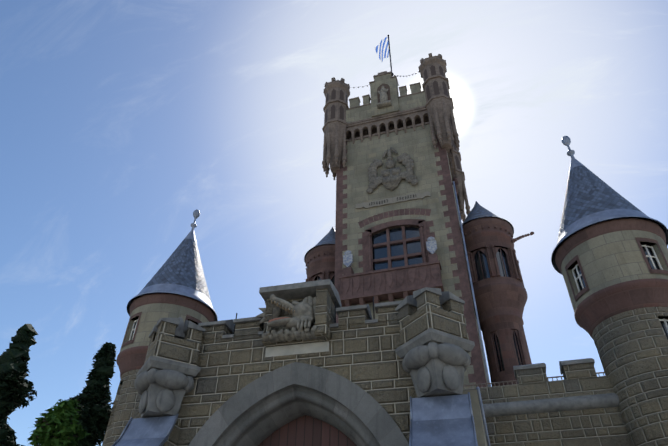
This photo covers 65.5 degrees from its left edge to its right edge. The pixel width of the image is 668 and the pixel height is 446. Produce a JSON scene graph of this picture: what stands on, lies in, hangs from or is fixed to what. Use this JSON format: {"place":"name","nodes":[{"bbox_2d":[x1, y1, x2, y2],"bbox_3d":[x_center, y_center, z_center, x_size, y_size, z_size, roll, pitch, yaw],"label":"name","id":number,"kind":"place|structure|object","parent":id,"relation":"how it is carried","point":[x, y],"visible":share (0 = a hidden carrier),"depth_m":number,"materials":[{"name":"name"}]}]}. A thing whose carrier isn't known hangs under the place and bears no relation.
{"place":"outdoors","nodes":[
{"label":"outdoors","id":0,"kind":"place"},
{"bbox_2d":[120,303,208,351],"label":"turret wall","id":1,"kind":"structure","parent":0,"point":[152,315],"depth_m":17.32,"materials":[{"name":"beige stone"}]},
{"bbox_2d":[129,319,137,340],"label":"turret frames","id":2,"kind":"structure","parent":1,"relation":"in","point":[133,329],"depth_m":17.40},
{"bbox_2d":[116,293,214,378],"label":"turret brick bands","id":3,"kind":"object","parent":1,"relation":"attached to","point":[130,359],"visible":0.31,"depth_m":17.56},
{"bbox_2d":[138,239,210,309],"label":"turret roof","id":4,"kind":"structure","parent":1,"relation":"on","point":[182,265],"depth_m":19.08,"materials":[{"name":"grey tile"}]},
{"bbox_2d":[127,209,217,320],"bbox_3d":[-5.789,1.391,20.324,3.200,4.980,3.200,-10,-40,14],"label":"turret flashing","id":5,"kind":"object","parent":4,"relation":"attached to","point":[185,291],"visible":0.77,"depth_m":18.10,"materials":[{"name":"grey metal"}]},
{"bbox_2d":[163,421,180,445],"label":"gate buttress","id":6,"kind":"structure","parent":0,"point":[172,439],"depth_m":9.13,"materials":[{"name":"beige stone"}]},
{"bbox_2d":[112,392,477,445],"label":"caps","id":7,"kind":"object","parent":6,"relation":"on","point":[448,420],"visible":1,"depth_m":8.07,"materials":[{"name":"grey stone"}]},
{"bbox_2d":[177,288,417,445],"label":"gate wall","id":8,"kind":"structure","parent":0,"point":[364,356],"depth_m":9.61,"materials":[{"name":"beige stone"}]},
{"bbox_2d":[256,294,320,342],"bbox_3d":[-0.874,1.761,9.974,1.452,1.003,0.571,-8,-40,12],"label":"dragon sculpture","id":9,"kind":"object","parent":8,"relation":"attached to","point":[300,321],"visible":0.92,"depth_m":9.74,"materials":[{"name":"stone"}]},
{"bbox_2d":[268,317,288,321],"bbox_3d":[-1.012,1.831,9.778,0.431,0.115,0.193,-8,-40,12],"label":"dragon tongue","id":10,"kind":"object","parent":9,"relation":"attached to","point":[277,318],"visible":0.48,"depth_m":9.74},
{"bbox_2d":[271,300,294,313],"bbox_3d":[-0.961,1.628,9.964,0.500,0.286,0.302,-8,-40,12],"label":"dragon teeth","id":11,"kind":"object","parent":9,"relation":"attached to","point":[278,305],"visible":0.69,"depth_m":9.94},
{"bbox_2d":[265,341,328,357],"bbox_3d":[-0.683,2.394,9.789,1.240,0.220,0.112,-8,-40,12],"label":"plaque","id":12,"kind":"object","parent":8,"relation":"attached to","point":[296,349],"visible":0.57,"depth_m":9.74,"materials":[{"name":"grey stone"}]},
{"bbox_2d":[188,362,408,445],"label":"stone arch","id":13,"kind":"structure","parent":8,"relation":"attached to","point":[258,411],"depth_m":9.23,"materials":[{"name":"grey stone"}]},
{"bbox_2d":[198,279,402,338],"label":"gate caps","id":14,"kind":"object","parent":8,"relation":"on","point":[295,290],"visible":0.12,"depth_m":10.21,"materials":[{"name":"grey stone"}]},
{"bbox_2d":[233,297,374,333],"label":"gate rods","id":15,"kind":"object","parent":8,"relation":"attached to","point":[335,314],"visible":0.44,"depth_m":10.22,"materials":[{"name":"black metal"}]},
{"bbox_2d":[134,287,474,417],"bbox_3d":[-0.725,2.388,9.590,6.440,2.020,1.360,-8,-40,12],"label":"gate bartizan","id":16,"kind":"object","parent":8,"relation":"attached to","point":[435,362],"depth_m":9.21,"materials":[{"name":"grey stone"}]},
{"bbox_2d":[258,415,356,445],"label":"gate door","id":17,"kind":"structure","parent":8,"relation":"in","point":[305,430],"depth_m":9.46,"materials":[{"name":"brown wood"}]},
{"bbox_2d":[0,0,667,445],"label":"sky","id":18,"kind":"structure","parent":0,"point":[121,120],"materials":[{"name":"blue"}]},
{"bbox_2d":[452,177,458,194],"bbox_3d":[6.718,-2.029,28.616,0.376,1.245,0.414,-10,-40,14],"label":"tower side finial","id":19,"kind":"object","parent":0,"point":[454,179],"visible":0.85,"depth_m":28.65,"materials":[{"name":"stone"}]},
{"bbox_2d":[555,218,667,338],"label":"red turret bands","id":20,"kind":"object","parent":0,"point":[593,311],"visible":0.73,"depth_m":13.67,"materials":[{"name":"red stone"}]},
{"label":"ground","id":21,"kind":"structure","parent":0,"visible":0},
{"bbox_2d":[0,324,37,445],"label":"conifer tree","id":22,"kind":"object","parent":21,"relation":"on","point":[14,358],"depth_m":25.24,"materials":[{"name":"green plant"}]},
{"bbox_2d":[26,399,89,445],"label":"broadleaf tree","id":23,"kind":"object","parent":21,"relation":"on","point":[62,411],"depth_m":11.72,"materials":[{"name":"green plant"}]},
{"bbox_2d":[67,342,115,445],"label":"conifer tree","id":24,"kind":"object","parent":21,"relation":"on","point":[92,419],"depth_m":26.58,"materials":[{"name":"green plant"}]},
{"bbox_2d":[102,369,141,445],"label":"tower wall","id":25,"kind":"structure","parent":21,"relation":"on","point":[125,408],"depth_m":15.69,"materials":[{"name":"beige stone"}]},
{"bbox_2d":[305,244,334,281],"bbox_3d":[-0.266,9.627,24.672,3.120,19.100,3.120,-10,-40,14],"label":"turret","id":26,"kind":"object","parent":21,"relation":"on","point":[320,259],"visible":0.12,"depth_m":29.14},
{"bbox_2d":[304,227,334,263],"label":"conical roof","id":27,"kind":"structure","parent":26,"relation":"on","point":[329,238],"depth_m":30.51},
{"bbox_2d":[312,272,334,280],"bbox_3d":[-0.196,6.013,27.558,2.614,6.350,2.612,-10,-40,14],"label":"window frame","id":28,"kind":"object","parent":26,"relation":"attached to","point":[331,275],"visible":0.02,"depth_m":28.52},
{"bbox_2d":[314,275,334,284],"bbox_3d":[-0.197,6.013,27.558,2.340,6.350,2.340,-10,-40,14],"label":"window pane","id":29,"kind":"structure","parent":26,"relation":"in","point":[332,279],"depth_m":28.48,"materials":[{"name":"grey glass"}]},
{"bbox_2d":[342,124,487,388],"bbox_3d":[3.999,6.457,25.810,6.420,25.600,6.400,-10,-40,14],"label":"tower shaft","id":30,"kind":"object","parent":21,"relation":"on","point":[417,147],"visible":0.35,"depth_m":28.33,"materials":[{"name":"beige stone"}]},
{"bbox_2d":[343,237,436,266],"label":"shield ornaments","id":31,"kind":"object","parent":30,"relation":"attached to","point":[431,244],"visible":1,"depth_m":25.32},
{"bbox_2d":[344,253,437,274],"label":"shield supports","id":32,"kind":"object","parent":30,"relation":"attached to","point":[432,258],"visible":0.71,"depth_m":24.81,"materials":[{"name":"red stone"}]},
{"bbox_2d":[366,147,417,193],"bbox_3d":[3.199,-3.138,29.358,2.899,3.339,0.320,-10,-40,14],"label":"coat of arms","id":33,"kind":"object","parent":30,"relation":"attached to","point":[391,178],"visible":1,"depth_m":29.03},
{"bbox_2d":[356,191,430,208],"bbox_3d":[3.143,-1.190,27.945,4.100,0.510,0.100,-10,-40,14],"label":"tower banner","id":34,"kind":"object","parent":30,"relation":"attached to","point":[393,200],"visible":1,"depth_m":27.91,"materials":[{"name":"beige stone"}]},
{"bbox_2d":[373,227,422,269],"bbox_3d":[3.193,1.322,26.249,2.460,3.050,0.020,-10,-40,14],"label":"tower window glass","id":35,"kind":"object","parent":30,"relation":"in","point":[397,249],"visible":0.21,"depth_m":26.29,"materials":[{"name":"glass"}]},
{"bbox_2d":[345,71,455,177],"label":"battlement trim","id":36,"kind":"structure","parent":30,"relation":"on","point":[395,122],"depth_m":31.92,"materials":[{"name":"brown stone"}]},
{"bbox_2d":[346,73,425,122],"bbox_3d":[4.224,-6.094,35.770,7.100,3.850,7.180,-10,-40,14],"label":"battlement","id":37,"kind":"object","parent":36,"relation":"on","point":[398,104],"depth_m":32.68,"materials":[{"name":"beige stone"}]},
{"bbox_2d":[377,84,390,102],"bbox_3d":[3.168,-8.168,33.038,0.840,2.250,0.015,-10,-40,14],"label":"statue niche","id":38,"kind":"object","parent":37,"relation":"in","point":[386,86],"visible":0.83,"depth_m":33.23,"materials":[{"name":"stone"}]},
{"bbox_2d":[376,86,391,108],"bbox_3d":[3.124,-8.017,32.755,0.900,1.960,0.378,-10,-40,14],"label":"tower statue","id":39,"kind":"object","parent":38,"relation":"in","point":[384,101],"visible":1,"depth_m":32.33,"materials":[{"name":"beige stone"}]},
{"bbox_2d":[322,53,469,221],"bbox_3d":[4.213,-4.716,34.731,8.306,8.040,8.286,-10,-40,14],"label":"red tower bartizan","id":40,"kind":"object","parent":36,"relation":"on","point":[440,108],"visible":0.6,"depth_m":31.20,"materials":[{"name":"brown stone"}]},
{"bbox_2d":[353,35,418,87],"bbox_3d":[4.298,-9.955,38.851,6.033,11.530,6.511,-10,-40,14],"label":"flagpole and chain","id":41,"kind":"object","parent":40,"relation":"on","point":[390,61],"visible":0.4,"depth_m":39.28,"materials":[{"name":"black metal"}]},
{"bbox_2d":[374,37,389,61],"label":"flag","id":42,"kind":"object","parent":41,"relation":"attached to","point":[382,49],"visible":1,"depth_m":40.75,"materials":[{"name":"blue fabric"}]},
{"bbox_2d":[324,62,461,170],"bbox_3d":[4.236,-5.896,35.673,7.961,3.380,7.941,-10,-40,14],"label":"turret","id":43,"kind":"object","parent":40,"relation":"attached to","point":[429,83],"visible":0.23,"depth_m":32.92,"materials":[{"name":"brown stone"}]},
{"bbox_2d":[325,65,460,169],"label":"tower bartizan panels","id":44,"kind":"object","parent":40,"relation":"attached to","point":[435,84],"visible":0.29,"depth_m":32.82,"materials":[{"name":"brown stone"}]},
{"bbox_2d":[334,134,486,387],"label":"tower brick trim","id":45,"kind":"structure","parent":30,"relation":"attached to","point":[369,283],"depth_m":25.03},
{"bbox_2d":[453,181,489,386],"bbox_3d":[6.199,3.517,22.875,0.083,14.600,0.083,-27,-46,30],"label":"drainpipe","id":46,"kind":"object","parent":30,"relation":"attached to","point":[481,341],"visible":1,"depth_m":23.20,"materials":[{"name":"grey metal"}]},
{"bbox_2d":[463,390,487,445],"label":"gate buttress","id":47,"kind":"structure","parent":21,"relation":"on","point":[479,427],"depth_m":8.67,"materials":[{"name":"beige stone"}]},
{"bbox_2d":[476,387,490,445],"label":"drainpipe","id":48,"kind":"object","parent":47,"relation":"attached to","point":[483,414],"visible":1,"depth_m":9.12,"materials":[{"name":"grey metal"}]},
{"bbox_2d":[460,217,531,386],"bbox_3d":[8.048,8.127,22.594,3.120,19.100,3.120,-10,-40,14],"label":"turret","id":49,"kind":"object","parent":21,"relation":"on","point":[500,300],"visible":0.65,"depth_m":24.93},
{"bbox_2d":[462,201,513,233],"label":"conical roof","id":50,"kind":"structure","parent":49,"relation":"on","point":[478,210],"depth_m":28.38,"materials":[{"name":"grey metal"}]},
{"bbox_2d":[472,247,523,371],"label":"window frames","id":51,"kind":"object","parent":49,"relation":"attached to","point":[483,250],"visible":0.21,"depth_m":25.54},
{"bbox_2d":[474,249,522,371],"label":"window panes","id":52,"kind":"structure","parent":51,"relation":"in","point":[485,265],"depth_m":25.91,"materials":[{"name":"grey glass"}]},
{"bbox_2d":[511,232,533,242],"bbox_3d":[9.764,0.737,26.877,1.148,0.245,0.557,-10,-40,14],"label":"water spout","id":53,"kind":"object","parent":49,"relation":"attached to","point":[514,240],"visible":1,"depth_m":26.88,"materials":[{"name":"metal"}]},
{"bbox_2d":[463,363,630,445],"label":"battlement wall","id":54,"kind":"structure","parent":21,"relation":"on","point":[597,427],"depth_m":12.93,"materials":[{"name":"stone"}]},
{"bbox_2d":[463,372,604,388],"bbox_3d":[1.336,5.719,15.228,14.560,1.470,0.040,-10,-40,14],"label":"railing","id":55,"kind":"object","parent":54,"relation":"on","point":[503,382],"visible":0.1,"depth_m":14.78,"materials":[{"name":"grey metal"}]},
{"bbox_2d":[483,358,618,416],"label":"side wall caps","id":56,"kind":"object","parent":54,"relation":"attached to","point":[607,400],"visible":0.23,"depth_m":13.02,"materials":[{"name":"grey stone"}]},
{"bbox_2d":[592,307,667,445],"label":"tower wall","id":57,"kind":"structure","parent":21,"relation":"on","point":[631,352],"depth_m":12.32,"materials":[{"name":"beige stone"}]},
{"bbox_2d":[561,230,667,319],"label":"turret wall","id":58,"kind":"structure","parent":57,"relation":"on","point":[618,258],"depth_m":13.82,"materials":[{"name":"beige stone"}]},
{"bbox_2d":[557,166,650,247],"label":"turret roof","id":59,"kind":"structure","parent":58,"relation":"on","point":[588,192],"depth_m":15.67,"materials":[{"name":"grey tile"}]},
{"bbox_2d":[551,136,667,274],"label":"turret flashing","id":60,"kind":"object","parent":59,"relation":"attached to","point":[587,220],"visible":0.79,"depth_m":14.71,"materials":[{"name":"grey metal"}]},
{"bbox_2d":[571,245,667,330],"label":"window frames","id":61,"kind":"structure","parent":58,"relation":"attached to","point":[651,260],"depth_m":13.82,"materials":[{"name":"wood"}]},
{"bbox_2d":[574,247,667,376],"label":"windows","id":62,"kind":"structure","parent":61,"relation":"in","point":[657,267],"depth_m":13.72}
]}

